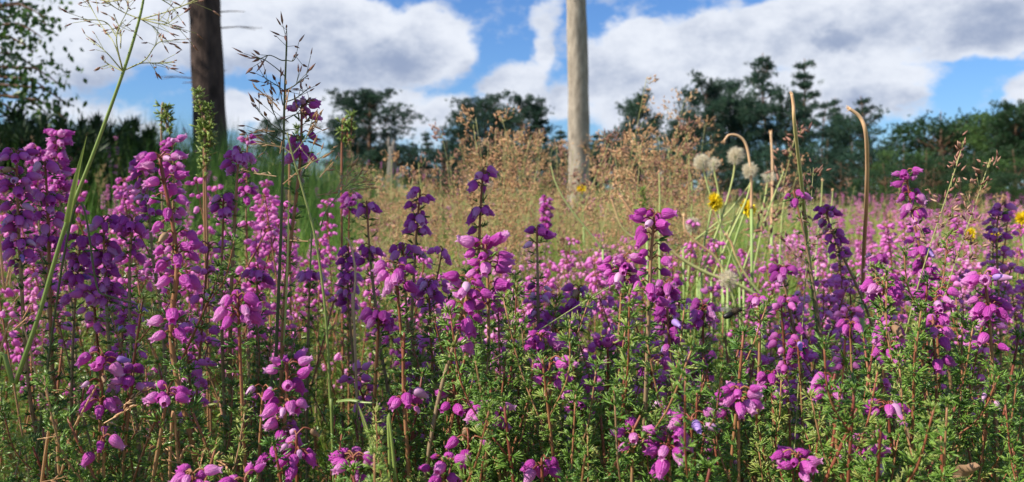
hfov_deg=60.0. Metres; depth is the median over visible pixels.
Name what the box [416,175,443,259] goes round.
bent grass
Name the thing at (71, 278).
heather sprig
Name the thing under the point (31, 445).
heather shoot
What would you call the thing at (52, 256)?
heather sprig
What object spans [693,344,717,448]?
heather sprig
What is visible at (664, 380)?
heather sprig
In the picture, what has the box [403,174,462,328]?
bent grass
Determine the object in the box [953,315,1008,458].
heather sprig
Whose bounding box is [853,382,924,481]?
heather sprig
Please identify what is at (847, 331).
heather sprig
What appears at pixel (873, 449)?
heather sprig
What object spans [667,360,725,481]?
heather shoot
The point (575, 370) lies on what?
heather shoot
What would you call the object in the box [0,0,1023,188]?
sky
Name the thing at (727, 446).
heather shoot
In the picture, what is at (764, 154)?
thicket bush
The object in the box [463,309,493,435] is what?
heather sprig
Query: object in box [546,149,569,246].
bent grass
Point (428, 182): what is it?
bent grass
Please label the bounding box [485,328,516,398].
heather sprig
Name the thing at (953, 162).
bent grass
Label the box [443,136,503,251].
bent grass
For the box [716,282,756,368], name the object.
heather sprig
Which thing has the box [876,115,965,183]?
broadleaf tree
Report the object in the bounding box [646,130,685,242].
bent grass
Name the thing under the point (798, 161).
bent stalk
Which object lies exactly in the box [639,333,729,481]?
heather shoot
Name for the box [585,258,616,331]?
heather sprig
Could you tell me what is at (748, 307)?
heather sprig
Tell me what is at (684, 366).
heather shoot
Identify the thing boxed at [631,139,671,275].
bent grass
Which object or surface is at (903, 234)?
heather sprig
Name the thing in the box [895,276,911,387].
heather sprig
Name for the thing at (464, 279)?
heather shoot
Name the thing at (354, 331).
meadow grass
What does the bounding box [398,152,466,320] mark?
bent grass
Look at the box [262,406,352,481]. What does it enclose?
heather sprig
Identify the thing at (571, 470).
heather shoot
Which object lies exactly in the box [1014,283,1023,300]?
heather sprig
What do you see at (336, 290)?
heather sprig
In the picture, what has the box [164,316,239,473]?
heather sprig
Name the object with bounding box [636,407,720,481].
heather sprig
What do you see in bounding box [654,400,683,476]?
heather sprig
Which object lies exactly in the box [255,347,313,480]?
heather sprig
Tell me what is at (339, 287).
heather sprig
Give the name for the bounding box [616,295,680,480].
heather sprig
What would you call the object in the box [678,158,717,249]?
bent grass
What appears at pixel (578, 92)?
wooden pole
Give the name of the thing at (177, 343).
heather sprig
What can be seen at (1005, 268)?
heather sprig
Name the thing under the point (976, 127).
pine tree
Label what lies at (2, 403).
heather shoot
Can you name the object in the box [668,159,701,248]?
bent grass
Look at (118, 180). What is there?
heather sprig
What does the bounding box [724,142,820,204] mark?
thicket bush
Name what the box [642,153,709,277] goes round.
bent grass
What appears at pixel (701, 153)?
bent grass
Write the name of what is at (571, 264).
heather sprig
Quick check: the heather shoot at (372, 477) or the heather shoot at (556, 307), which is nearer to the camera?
the heather shoot at (372, 477)
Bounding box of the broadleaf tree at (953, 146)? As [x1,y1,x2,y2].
[924,119,987,187]
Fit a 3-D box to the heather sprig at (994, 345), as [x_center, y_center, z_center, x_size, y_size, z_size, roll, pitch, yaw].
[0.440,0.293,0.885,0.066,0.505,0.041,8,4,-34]
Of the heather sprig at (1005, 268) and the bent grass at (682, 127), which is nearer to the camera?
the heather sprig at (1005, 268)
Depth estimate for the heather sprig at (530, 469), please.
0.29 m
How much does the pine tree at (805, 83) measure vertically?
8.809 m
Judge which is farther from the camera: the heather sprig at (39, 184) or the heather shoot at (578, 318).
the heather sprig at (39, 184)
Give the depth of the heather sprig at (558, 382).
0.30 m
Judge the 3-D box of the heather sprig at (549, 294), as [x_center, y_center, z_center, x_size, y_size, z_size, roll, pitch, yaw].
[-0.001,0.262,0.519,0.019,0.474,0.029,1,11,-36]
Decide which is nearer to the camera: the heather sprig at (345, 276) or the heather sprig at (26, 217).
the heather sprig at (26, 217)
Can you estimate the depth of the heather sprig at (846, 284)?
0.54 m
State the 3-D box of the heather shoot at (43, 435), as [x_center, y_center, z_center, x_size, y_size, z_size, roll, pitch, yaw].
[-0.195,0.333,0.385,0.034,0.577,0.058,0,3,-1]
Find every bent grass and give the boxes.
[343,133,393,286]
[354,180,403,381]
[357,167,395,275]
[359,185,379,244]
[362,181,393,282]
[364,150,412,345]
[369,186,435,302]
[375,174,410,277]
[379,163,425,337]
[380,187,411,259]
[382,183,410,255]
[383,177,398,244]
[392,169,407,238]
[396,185,423,278]
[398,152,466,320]
[400,176,434,239]
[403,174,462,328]
[406,167,441,271]
[409,170,436,245]
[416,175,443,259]
[421,169,454,246]
[424,168,455,299]
[429,122,498,316]
[429,148,481,260]
[431,147,484,267]
[440,158,468,306]
[442,138,503,287]
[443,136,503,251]
[455,105,524,264]
[456,108,515,280]
[456,144,483,248]
[457,127,527,310]
[457,133,485,267]
[458,143,493,250]
[462,127,527,329]
[462,138,521,297]
[462,151,495,240]
[465,133,526,233]
[481,139,521,260]
[484,125,539,261]
[484,129,520,253]
[489,131,542,251]
[490,130,551,281]
[494,104,578,309]
[495,128,557,296]
[501,130,565,260]
[511,124,550,221]
[511,129,554,260]
[515,142,541,214]
[524,132,560,250]
[533,143,560,261]
[534,127,624,320]
[535,139,581,286]
[546,143,589,283]
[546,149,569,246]
[550,138,590,258]
[553,144,626,310]
[559,165,621,344]
[566,134,600,248]
[570,129,619,380]
[578,162,615,270]
[585,132,637,253]
[586,75,662,354]
[592,143,639,252]
[593,153,667,263]
[594,143,644,252]
[601,132,656,315]
[601,146,658,287]
[605,137,637,255]
[607,114,703,370]
[608,150,682,330]
[618,146,637,206]
[619,131,681,265]
[619,136,639,216]
[622,132,683,279]
[626,88,697,263]
[630,140,705,295]
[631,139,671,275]
[633,141,700,267]
[635,135,693,276]
[640,158,669,258]
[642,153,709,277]
[645,138,724,303]
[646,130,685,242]
[653,142,737,354]
[654,161,687,295]
[664,150,703,287]
[668,128,719,259]
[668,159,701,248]
[673,157,727,332]
[674,115,724,248]
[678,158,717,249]
[684,151,722,267]
[736,181,778,287]
[742,120,811,375]
[743,153,811,283]
[758,180,804,281]
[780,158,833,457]
[823,178,862,287]
[866,195,889,315]
[872,185,914,294]
[883,130,967,440]
[900,151,1000,479]
[974,192,1020,364]
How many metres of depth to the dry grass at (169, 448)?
0.30 m
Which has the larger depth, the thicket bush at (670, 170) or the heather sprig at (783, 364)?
the thicket bush at (670, 170)
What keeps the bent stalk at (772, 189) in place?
on the ground at (624, 214)
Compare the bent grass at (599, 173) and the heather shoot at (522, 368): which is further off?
the bent grass at (599, 173)
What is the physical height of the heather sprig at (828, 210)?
0.472 m
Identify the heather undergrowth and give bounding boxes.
[0,233,1023,481]
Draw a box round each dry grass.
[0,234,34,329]
[0,317,151,435]
[32,202,159,481]
[37,385,151,481]
[144,411,230,480]
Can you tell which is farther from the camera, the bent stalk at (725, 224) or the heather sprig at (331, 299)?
the bent stalk at (725, 224)
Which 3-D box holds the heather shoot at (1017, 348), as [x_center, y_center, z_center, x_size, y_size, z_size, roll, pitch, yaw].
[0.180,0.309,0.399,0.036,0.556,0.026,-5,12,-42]
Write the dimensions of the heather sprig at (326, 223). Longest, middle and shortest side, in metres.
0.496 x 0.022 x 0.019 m
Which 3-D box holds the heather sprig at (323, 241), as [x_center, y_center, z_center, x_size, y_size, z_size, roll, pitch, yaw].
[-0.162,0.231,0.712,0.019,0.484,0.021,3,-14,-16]
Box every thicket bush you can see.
[325,142,387,182]
[339,142,428,188]
[363,141,467,198]
[410,141,476,197]
[421,137,517,199]
[437,142,559,201]
[498,140,567,200]
[513,144,605,203]
[544,147,611,197]
[555,142,649,199]
[593,144,676,203]
[632,142,698,201]
[644,139,740,198]
[665,149,766,204]
[712,146,778,203]
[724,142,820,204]
[734,142,859,205]
[754,162,824,205]
[790,139,862,203]
[802,142,898,205]
[815,161,869,207]
[818,148,931,205]
[843,166,933,207]
[861,181,969,227]
[869,142,941,202]
[875,150,970,205]
[890,148,1002,197]
[909,167,957,207]
[914,178,1006,227]
[915,183,975,223]
[931,180,1023,222]
[946,156,1014,205]
[951,172,1014,207]
[961,150,1023,205]
[961,157,1023,196]
[990,169,1023,204]
[990,183,1023,222]
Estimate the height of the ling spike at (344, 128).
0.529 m
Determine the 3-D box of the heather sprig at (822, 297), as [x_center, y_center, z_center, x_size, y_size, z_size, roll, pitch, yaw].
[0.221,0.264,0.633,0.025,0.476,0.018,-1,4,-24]
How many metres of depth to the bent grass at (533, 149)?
1.76 m
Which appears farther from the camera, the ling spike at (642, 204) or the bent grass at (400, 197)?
the bent grass at (400, 197)
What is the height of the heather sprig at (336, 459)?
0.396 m
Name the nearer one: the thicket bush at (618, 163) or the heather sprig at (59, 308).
the heather sprig at (59, 308)
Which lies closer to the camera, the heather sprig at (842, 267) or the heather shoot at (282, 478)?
the heather shoot at (282, 478)
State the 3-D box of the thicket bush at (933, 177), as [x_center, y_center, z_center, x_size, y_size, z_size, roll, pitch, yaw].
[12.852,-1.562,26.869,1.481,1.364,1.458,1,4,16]
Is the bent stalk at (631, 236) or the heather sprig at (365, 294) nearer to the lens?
the heather sprig at (365, 294)
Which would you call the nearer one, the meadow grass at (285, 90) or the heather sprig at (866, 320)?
the meadow grass at (285, 90)
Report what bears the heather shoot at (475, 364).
on the ground at (624, 214)
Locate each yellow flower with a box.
[576,184,586,316]
[696,193,723,343]
[722,198,756,431]
[964,227,976,461]
[1014,211,1023,253]
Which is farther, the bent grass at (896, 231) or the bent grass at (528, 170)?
the bent grass at (896, 231)
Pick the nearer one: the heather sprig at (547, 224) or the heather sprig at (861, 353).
the heather sprig at (861, 353)
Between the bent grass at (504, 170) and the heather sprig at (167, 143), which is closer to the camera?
the heather sprig at (167, 143)
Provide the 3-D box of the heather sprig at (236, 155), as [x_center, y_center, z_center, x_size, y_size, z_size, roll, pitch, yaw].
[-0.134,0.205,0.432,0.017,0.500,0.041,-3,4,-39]
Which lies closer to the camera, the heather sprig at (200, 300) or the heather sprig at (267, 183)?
the heather sprig at (200, 300)
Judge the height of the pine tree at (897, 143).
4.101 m
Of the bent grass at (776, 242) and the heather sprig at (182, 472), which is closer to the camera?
the heather sprig at (182, 472)
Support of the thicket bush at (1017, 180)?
on the ground at (624, 214)
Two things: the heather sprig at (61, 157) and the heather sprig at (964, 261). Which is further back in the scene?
the heather sprig at (964, 261)
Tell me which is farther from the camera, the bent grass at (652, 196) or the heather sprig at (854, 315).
the bent grass at (652, 196)
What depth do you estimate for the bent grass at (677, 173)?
1.01 m
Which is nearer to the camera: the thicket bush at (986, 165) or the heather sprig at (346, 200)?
the heather sprig at (346, 200)
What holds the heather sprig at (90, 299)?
on the ground at (624, 214)
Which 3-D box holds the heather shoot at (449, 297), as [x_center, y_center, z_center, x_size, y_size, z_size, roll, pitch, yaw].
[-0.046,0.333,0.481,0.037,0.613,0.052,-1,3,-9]
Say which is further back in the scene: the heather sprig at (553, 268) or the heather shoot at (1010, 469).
the heather sprig at (553, 268)
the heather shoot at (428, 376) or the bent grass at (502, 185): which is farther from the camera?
the bent grass at (502, 185)
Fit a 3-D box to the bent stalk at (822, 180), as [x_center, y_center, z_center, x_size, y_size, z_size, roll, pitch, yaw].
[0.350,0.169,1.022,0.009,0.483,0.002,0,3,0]
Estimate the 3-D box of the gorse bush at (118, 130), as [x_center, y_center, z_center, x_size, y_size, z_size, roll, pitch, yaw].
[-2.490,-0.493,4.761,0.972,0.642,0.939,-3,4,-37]
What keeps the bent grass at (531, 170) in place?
on the ground at (624, 214)
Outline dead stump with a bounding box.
[386,136,397,196]
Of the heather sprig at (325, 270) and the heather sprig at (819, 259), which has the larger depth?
the heather sprig at (325, 270)
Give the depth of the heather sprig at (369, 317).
0.36 m
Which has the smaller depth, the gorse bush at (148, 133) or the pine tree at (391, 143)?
the gorse bush at (148, 133)
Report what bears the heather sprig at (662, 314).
on the ground at (624, 214)
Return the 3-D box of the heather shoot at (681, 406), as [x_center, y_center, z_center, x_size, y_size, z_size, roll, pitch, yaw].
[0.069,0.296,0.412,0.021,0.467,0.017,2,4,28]
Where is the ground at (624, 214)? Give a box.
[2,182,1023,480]
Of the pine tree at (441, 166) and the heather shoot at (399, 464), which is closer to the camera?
the heather shoot at (399, 464)
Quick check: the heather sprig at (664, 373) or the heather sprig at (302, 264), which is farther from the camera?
the heather sprig at (302, 264)
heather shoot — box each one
[0,385,13,475]
[0,403,54,481]
[0,472,16,481]
[8,340,71,481]
[31,375,108,481]
[42,373,94,481]
[74,376,142,481]
[90,227,194,481]
[101,305,205,476]
[107,394,131,481]
[124,232,243,481]
[157,415,203,473]
[168,360,228,479]
[179,361,239,481]
[188,341,305,481]
[201,405,255,480]
[235,316,274,481]
[243,326,305,480]
[245,355,301,481]
[259,434,290,481]
[264,393,308,481]
[299,404,342,481]
[333,411,353,472]
[334,440,388,481]
[339,459,365,481]
[349,418,446,481]
[355,426,398,478]
[363,401,428,481]
[372,398,401,479]
[385,389,449,477]
[385,436,422,481]
[392,354,427,481]
[394,290,454,476]
[397,367,433,481]
[401,312,473,474]
[412,276,485,473]
[420,312,495,460]
[425,279,530,473]
[426,375,449,475]
[433,322,484,473]
[436,317,515,479]
[438,302,525,481]
[441,397,501,481]
[447,344,499,481]
[460,264,521,481]
[462,350,503,481]
[471,292,565,478]
[471,349,535,480]
[489,341,522,480]
[489,407,568,481]
[490,269,522,443]
[494,290,601,481]
[495,291,597,481]
[499,390,556,481]
[517,339,558,481]
[521,377,558,480]
[555,382,610,481]
[558,319,615,481]
[559,334,708,481]
[564,338,620,476]
[570,411,592,477]
[579,281,644,481]
[587,399,622,478]
[593,358,639,480]
[597,364,652,481]
[616,437,692,481]
[637,294,776,481]
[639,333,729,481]
[640,382,687,473]
[662,444,675,481]
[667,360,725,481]
[691,335,747,481]
[692,420,711,481]
[693,342,736,481]
[703,430,729,481]
[713,384,763,481]
[715,324,759,481]
[736,394,770,481]
[740,365,780,481]
[742,371,793,481]
[760,386,785,481]
[763,426,788,481]
[774,360,892,481]
[794,389,859,481]
[800,386,870,481]
[809,330,867,481]
[810,383,851,481]
[834,392,906,481]
[853,329,878,471]
[853,395,946,481]
[854,301,892,481]
[856,411,905,481]
[866,259,969,477]
[875,262,936,481]
[888,349,970,481]
[890,311,995,481]
[891,228,958,477]
[893,243,937,479]
[914,363,1010,481]
[919,426,947,480]
[948,281,999,477]
[948,411,1000,481]
[954,325,1023,481]
[972,378,1023,481]
[987,393,1023,481]
[1001,436,1023,480]
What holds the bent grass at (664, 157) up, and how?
on the ground at (624, 214)
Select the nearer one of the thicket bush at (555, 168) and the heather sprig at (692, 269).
the heather sprig at (692, 269)
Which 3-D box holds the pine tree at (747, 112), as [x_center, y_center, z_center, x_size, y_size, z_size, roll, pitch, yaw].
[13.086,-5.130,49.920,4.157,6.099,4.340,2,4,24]
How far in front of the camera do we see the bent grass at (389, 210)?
1.89 m
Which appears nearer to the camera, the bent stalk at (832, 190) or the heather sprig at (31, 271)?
the heather sprig at (31, 271)
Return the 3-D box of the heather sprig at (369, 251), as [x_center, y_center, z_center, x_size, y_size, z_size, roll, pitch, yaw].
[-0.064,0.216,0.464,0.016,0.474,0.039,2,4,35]
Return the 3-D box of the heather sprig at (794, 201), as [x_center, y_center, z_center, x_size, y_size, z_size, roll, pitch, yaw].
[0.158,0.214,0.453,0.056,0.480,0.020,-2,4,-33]
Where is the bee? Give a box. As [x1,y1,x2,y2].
[723,306,744,321]
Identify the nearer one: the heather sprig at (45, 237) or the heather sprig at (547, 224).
the heather sprig at (45, 237)
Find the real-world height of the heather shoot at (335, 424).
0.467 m
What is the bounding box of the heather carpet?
[0,128,1023,481]
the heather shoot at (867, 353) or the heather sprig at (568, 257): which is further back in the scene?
the heather sprig at (568, 257)
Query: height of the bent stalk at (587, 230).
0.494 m
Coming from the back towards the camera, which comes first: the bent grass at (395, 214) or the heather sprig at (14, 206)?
the bent grass at (395, 214)
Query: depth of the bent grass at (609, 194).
1.55 m
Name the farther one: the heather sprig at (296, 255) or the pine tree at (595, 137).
the pine tree at (595, 137)
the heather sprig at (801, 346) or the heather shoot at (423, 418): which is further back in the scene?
the heather sprig at (801, 346)
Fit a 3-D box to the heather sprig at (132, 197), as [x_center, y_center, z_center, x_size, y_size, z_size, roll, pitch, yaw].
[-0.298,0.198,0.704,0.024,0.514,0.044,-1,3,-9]
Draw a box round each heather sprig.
[0,147,54,479]
[0,175,83,468]
[0,195,26,397]
[0,221,9,297]
[0,288,35,481]
[0,422,7,479]
[8,180,35,391]
[11,224,40,475]
[13,221,96,474]
[23,143,58,467]
[23,186,69,407]
[25,243,96,472]
[30,184,51,436]
[31,159,70,481]
[31,367,126,481]
[35,223,102,419]
[37,214,82,412]
[40,185,96,473]
[42,128,85,480]
[51,221,112,481]
[55,166,166,472]
[58,233,97,480]
[68,180,87,381]
[68,275,130,473]
[74,346,131,481]
[83,214,128,479]
[93,238,187,439]
[99,215,120,458]
[103,290,179,476]
[104,303,140,481]
[106,362,155,481]
[111,214,147,481]
[112,185,129,393]
[113,185,151,464]
[115,176,157,481]
[115,205,139,428]
[117,244,145,451]
[123,171,148,468]
[126,239,149,467]
[128,159,174,481]
[132,229,242,469]
[133,149,210,481]
[139,380,217,481]
[150,256,162,363]
[151,224,274,481]
[151,265,234,470]
[159,134,187,465]
[161,233,181,476]
[162,266,186,464]
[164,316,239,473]
[168,463,222,481]
[174,251,218,454]
[175,336,220,469]
[178,239,230,466]
[179,250,205,462]
[181,256,238,419]
[184,177,234,428]
[207,184,303,470]
[209,192,239,477]
[211,199,298,478]
[211,284,249,460]
[212,289,265,481]
[219,145,255,476]
[219,462,266,481]
[223,212,272,445]
[223,221,257,454]
[235,179,273,469]
[237,133,258,461]
[240,267,275,481]
[244,239,272,479]
[244,384,277,481]
[250,203,303,464]
[251,401,320,481]
[253,187,298,421]
[255,229,279,385]
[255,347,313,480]
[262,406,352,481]
[264,243,298,475]
[265,195,289,419]
[269,96,322,476]
[271,220,310,473]
[273,220,311,479]
[292,291,346,479]
[295,269,326,481]
[300,260,320,450]
[309,238,329,481]
[310,247,352,478]
[312,249,331,409]
[317,198,341,474]
[320,257,350,397]
[328,446,372,481]
[333,283,346,418]
[334,245,365,462]
[334,282,366,446]
[337,191,362,481]
[338,360,403,463]
[351,251,386,447]
[355,201,399,481]
[357,307,396,476]
[368,327,388,424]
[371,259,425,478]
[387,242,423,471]
[388,330,428,481]
[392,246,452,390]
[393,255,432,367]
[393,337,434,479]
[401,186,435,469]
[401,308,435,351]
[405,335,433,471]
[407,346,430,457]
[409,277,446,477]
[415,272,425,349]
[416,271,494,479]
[418,440,492,481]
[425,274,442,345]
[428,332,464,479]
[432,297,451,397]
[432,382,473,481]
[433,320,461,453]
[445,427,491,481]
[455,230,516,480]
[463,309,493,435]
[463,347,545,481]
[465,165,498,373]
[485,299,566,466]
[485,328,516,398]
[514,303,597,449]
[514,313,568,481]
[520,446,560,481]
[522,224,556,455]
[522,281,544,427]
[523,296,566,441]
[527,355,611,481]
[532,260,557,414]
[538,195,554,292]
[540,292,570,391]
[544,306,569,481]
[549,237,579,325]
[556,332,614,447]
[560,259,575,332]
[560,325,632,481]
[561,283,594,459]
[563,317,629,479]
[565,362,594,456]
[566,288,591,355]
[578,331,589,402]
[584,300,596,349]
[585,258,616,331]
[585,273,612,378]
[591,319,661,481]
[596,253,648,479]
[602,385,653,481]
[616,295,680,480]
[625,208,677,481]
[627,244,644,329]
[628,339,667,475]
[632,386,674,463]
[634,299,693,481]
[635,286,646,392]
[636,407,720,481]
[642,424,693,481]
[643,320,692,396]
[643,351,690,477]
[650,327,712,479]
[651,277,683,477]
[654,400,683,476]
[666,295,691,478]
[667,219,699,397]
[679,351,707,470]
[684,249,695,333]
[688,298,716,470]
[692,249,748,339]
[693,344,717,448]
[694,236,717,342]
[697,402,730,481]
[699,243,720,342]
[703,381,764,481]
[708,241,746,389]
[710,350,767,479]
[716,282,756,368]
[727,330,762,461]
[730,345,769,480]
[737,252,756,364]
[745,293,773,481]
[746,263,848,478]
[746,329,785,476]
[755,369,789,481]
[758,262,793,444]
[765,280,780,408]
[765,334,800,447]
[767,296,815,481]
[768,264,821,476]
[768,267,814,481]
[770,404,827,481]
[783,189,836,479]
[785,302,834,382]
[785,338,810,473]
[789,350,816,448]
[792,343,886,480]
[794,275,855,476]
[794,350,819,478]
[806,358,849,475]
[807,371,850,481]
[812,204,905,477]
[812,278,833,472]
[813,305,863,466]
[814,255,839,347]
[815,272,832,325]
[817,299,837,373]
[829,246,854,408]
[835,285,898,472]
[836,318,862,470]
[839,417,891,481]
[841,352,878,461]
[847,330,915,465]
[848,311,902,467]
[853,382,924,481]
[855,249,868,317]
[859,273,920,481]
[863,252,890,481]
[864,303,879,421]
[868,335,906,479]
[876,223,915,389]
[886,355,906,481]
[889,269,908,322]
[890,167,965,471]
[893,221,914,333]
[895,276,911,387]
[897,218,967,427]
[909,314,983,472]
[911,287,981,477]
[914,257,932,434]
[930,275,1005,480]
[931,369,1023,481]
[931,371,946,410]
[950,324,980,478]
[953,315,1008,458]
[959,267,1013,481]
[961,260,979,452]
[961,264,1019,480]
[966,288,1013,464]
[980,219,1007,479]
[980,258,1021,469]
[982,203,1018,479]
[986,210,1019,481]
[1002,284,1023,362]
[1010,224,1023,477]
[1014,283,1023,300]
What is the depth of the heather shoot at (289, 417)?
0.37 m
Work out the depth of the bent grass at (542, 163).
1.60 m
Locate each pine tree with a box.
[161,0,257,171]
[251,115,289,171]
[316,87,435,175]
[318,117,366,179]
[374,127,408,184]
[401,142,423,189]
[415,133,435,192]
[426,140,449,194]
[432,107,492,198]
[441,92,530,199]
[488,120,525,196]
[494,89,561,191]
[517,104,556,185]
[550,129,567,194]
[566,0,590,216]
[590,135,620,191]
[591,130,636,181]
[612,85,667,194]
[641,131,665,182]
[653,118,712,181]
[673,69,753,201]
[694,122,748,186]
[706,78,759,199]
[712,94,779,183]
[743,53,788,194]
[756,85,817,181]
[775,59,833,190]
[785,100,852,201]
[815,112,888,176]
[820,97,855,191]
[826,96,896,202]
[873,130,916,181]
[954,107,1023,181]
[990,99,1023,170]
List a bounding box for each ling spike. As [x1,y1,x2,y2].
[153,100,176,478]
[189,85,217,459]
[195,100,218,463]
[285,123,303,394]
[334,110,358,480]
[634,185,649,372]
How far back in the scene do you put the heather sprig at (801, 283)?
0.89 m
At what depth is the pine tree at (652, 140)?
49.69 m
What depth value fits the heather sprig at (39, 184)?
0.62 m
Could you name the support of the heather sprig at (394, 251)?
on the ground at (624, 214)
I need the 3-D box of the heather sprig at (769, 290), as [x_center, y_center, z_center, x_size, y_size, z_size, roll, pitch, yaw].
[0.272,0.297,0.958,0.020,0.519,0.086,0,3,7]
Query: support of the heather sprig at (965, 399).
on the ground at (624, 214)
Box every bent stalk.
[548,162,605,422]
[610,196,648,395]
[619,195,766,444]
[658,171,661,358]
[666,201,789,268]
[682,181,753,354]
[682,214,729,419]
[688,166,692,338]
[699,200,743,339]
[720,134,753,440]
[724,232,763,420]
[753,169,784,275]
[769,130,773,295]
[779,190,786,474]
[789,91,828,454]
[815,178,823,346]
[828,189,833,292]
[846,105,868,424]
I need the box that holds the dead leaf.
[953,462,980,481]
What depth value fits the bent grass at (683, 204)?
1.28 m
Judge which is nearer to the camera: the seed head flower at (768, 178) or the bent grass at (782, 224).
the seed head flower at (768, 178)
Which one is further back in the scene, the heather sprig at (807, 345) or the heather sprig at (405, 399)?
the heather sprig at (807, 345)
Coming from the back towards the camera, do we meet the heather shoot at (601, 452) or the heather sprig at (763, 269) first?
the heather sprig at (763, 269)
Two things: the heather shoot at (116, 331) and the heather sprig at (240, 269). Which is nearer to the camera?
the heather shoot at (116, 331)
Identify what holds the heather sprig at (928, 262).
on the ground at (624, 214)
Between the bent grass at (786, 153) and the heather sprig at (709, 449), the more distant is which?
the bent grass at (786, 153)
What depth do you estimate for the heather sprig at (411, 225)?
0.44 m
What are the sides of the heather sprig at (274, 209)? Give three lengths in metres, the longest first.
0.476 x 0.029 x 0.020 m
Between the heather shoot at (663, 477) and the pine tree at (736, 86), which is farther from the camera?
the pine tree at (736, 86)
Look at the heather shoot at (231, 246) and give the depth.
0.33 m
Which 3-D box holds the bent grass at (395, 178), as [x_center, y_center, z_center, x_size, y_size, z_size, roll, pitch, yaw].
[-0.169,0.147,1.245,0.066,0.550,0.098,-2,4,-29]
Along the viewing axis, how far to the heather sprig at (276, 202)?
0.62 m
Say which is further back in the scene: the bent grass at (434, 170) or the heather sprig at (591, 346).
the bent grass at (434, 170)
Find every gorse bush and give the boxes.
[0,95,137,176]
[0,99,131,181]
[0,111,157,228]
[59,113,157,178]
[87,110,187,176]
[123,127,190,176]
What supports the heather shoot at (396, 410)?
on the ground at (624, 214)
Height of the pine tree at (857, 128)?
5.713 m
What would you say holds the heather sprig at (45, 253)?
on the ground at (624, 214)
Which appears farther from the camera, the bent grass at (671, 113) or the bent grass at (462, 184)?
the bent grass at (462, 184)
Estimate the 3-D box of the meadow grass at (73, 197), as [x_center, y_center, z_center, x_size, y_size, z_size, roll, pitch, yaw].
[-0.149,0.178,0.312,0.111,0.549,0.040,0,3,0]
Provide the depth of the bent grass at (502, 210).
1.05 m
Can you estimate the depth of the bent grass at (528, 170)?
1.26 m
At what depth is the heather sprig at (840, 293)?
0.51 m
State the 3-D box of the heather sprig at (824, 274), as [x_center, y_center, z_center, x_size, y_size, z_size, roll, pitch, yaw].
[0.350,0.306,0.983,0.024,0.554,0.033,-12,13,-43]
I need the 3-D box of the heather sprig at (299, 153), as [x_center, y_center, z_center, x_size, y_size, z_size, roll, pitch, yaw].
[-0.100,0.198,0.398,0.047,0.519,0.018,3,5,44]
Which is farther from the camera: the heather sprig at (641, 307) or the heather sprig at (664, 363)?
the heather sprig at (641, 307)
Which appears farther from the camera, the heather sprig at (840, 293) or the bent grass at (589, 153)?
the bent grass at (589, 153)
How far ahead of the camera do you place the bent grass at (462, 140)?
2.05 m
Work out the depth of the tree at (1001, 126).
35.71 m
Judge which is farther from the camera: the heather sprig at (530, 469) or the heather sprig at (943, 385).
the heather sprig at (943, 385)
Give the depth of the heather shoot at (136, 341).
0.33 m
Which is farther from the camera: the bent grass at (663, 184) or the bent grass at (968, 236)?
the bent grass at (663, 184)
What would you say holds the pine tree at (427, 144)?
on the ground at (624, 214)
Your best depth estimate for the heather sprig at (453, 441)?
0.30 m
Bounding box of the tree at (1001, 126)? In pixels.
[966,99,1023,189]
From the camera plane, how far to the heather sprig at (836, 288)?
0.74 m
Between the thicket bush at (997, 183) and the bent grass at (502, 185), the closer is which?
the bent grass at (502, 185)
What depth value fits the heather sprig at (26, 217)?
0.38 m
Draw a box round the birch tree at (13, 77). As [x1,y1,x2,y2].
[0,0,86,137]
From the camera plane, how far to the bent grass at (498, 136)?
1.29 m
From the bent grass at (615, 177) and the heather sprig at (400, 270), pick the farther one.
the bent grass at (615, 177)
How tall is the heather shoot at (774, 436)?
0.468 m
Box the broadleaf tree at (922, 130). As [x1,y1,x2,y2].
[886,107,989,191]
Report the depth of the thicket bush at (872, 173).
27.95 m
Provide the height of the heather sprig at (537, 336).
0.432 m
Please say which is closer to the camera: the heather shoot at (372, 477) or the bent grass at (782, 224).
the heather shoot at (372, 477)
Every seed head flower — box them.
[683,217,701,346]
[693,153,744,325]
[700,146,744,331]
[707,156,723,467]
[710,162,759,443]
[715,270,745,450]
[738,170,775,339]
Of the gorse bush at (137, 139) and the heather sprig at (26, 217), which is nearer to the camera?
the heather sprig at (26, 217)
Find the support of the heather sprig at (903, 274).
on the ground at (624, 214)
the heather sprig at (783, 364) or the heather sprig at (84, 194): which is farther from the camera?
the heather sprig at (84, 194)
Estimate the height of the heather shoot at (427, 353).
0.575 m
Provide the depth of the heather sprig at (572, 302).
0.42 m
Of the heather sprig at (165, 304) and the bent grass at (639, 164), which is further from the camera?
the bent grass at (639, 164)
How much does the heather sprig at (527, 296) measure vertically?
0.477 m
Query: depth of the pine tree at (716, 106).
49.19 m
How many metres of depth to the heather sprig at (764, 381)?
0.40 m
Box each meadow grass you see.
[0,0,221,383]
[232,13,324,481]
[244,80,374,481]
[308,156,379,447]
[345,237,360,474]
[358,405,396,481]
[439,277,626,458]
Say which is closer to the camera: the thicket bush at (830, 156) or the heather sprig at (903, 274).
the heather sprig at (903, 274)
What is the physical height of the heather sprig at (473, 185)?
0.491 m
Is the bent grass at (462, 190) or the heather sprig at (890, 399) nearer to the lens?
the heather sprig at (890, 399)
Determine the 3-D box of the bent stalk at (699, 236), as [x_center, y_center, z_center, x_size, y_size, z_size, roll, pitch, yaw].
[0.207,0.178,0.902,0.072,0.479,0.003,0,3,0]
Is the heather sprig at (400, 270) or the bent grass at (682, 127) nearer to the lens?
the heather sprig at (400, 270)
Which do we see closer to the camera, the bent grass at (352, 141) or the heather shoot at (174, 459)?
the heather shoot at (174, 459)
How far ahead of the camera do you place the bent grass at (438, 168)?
1.00 m

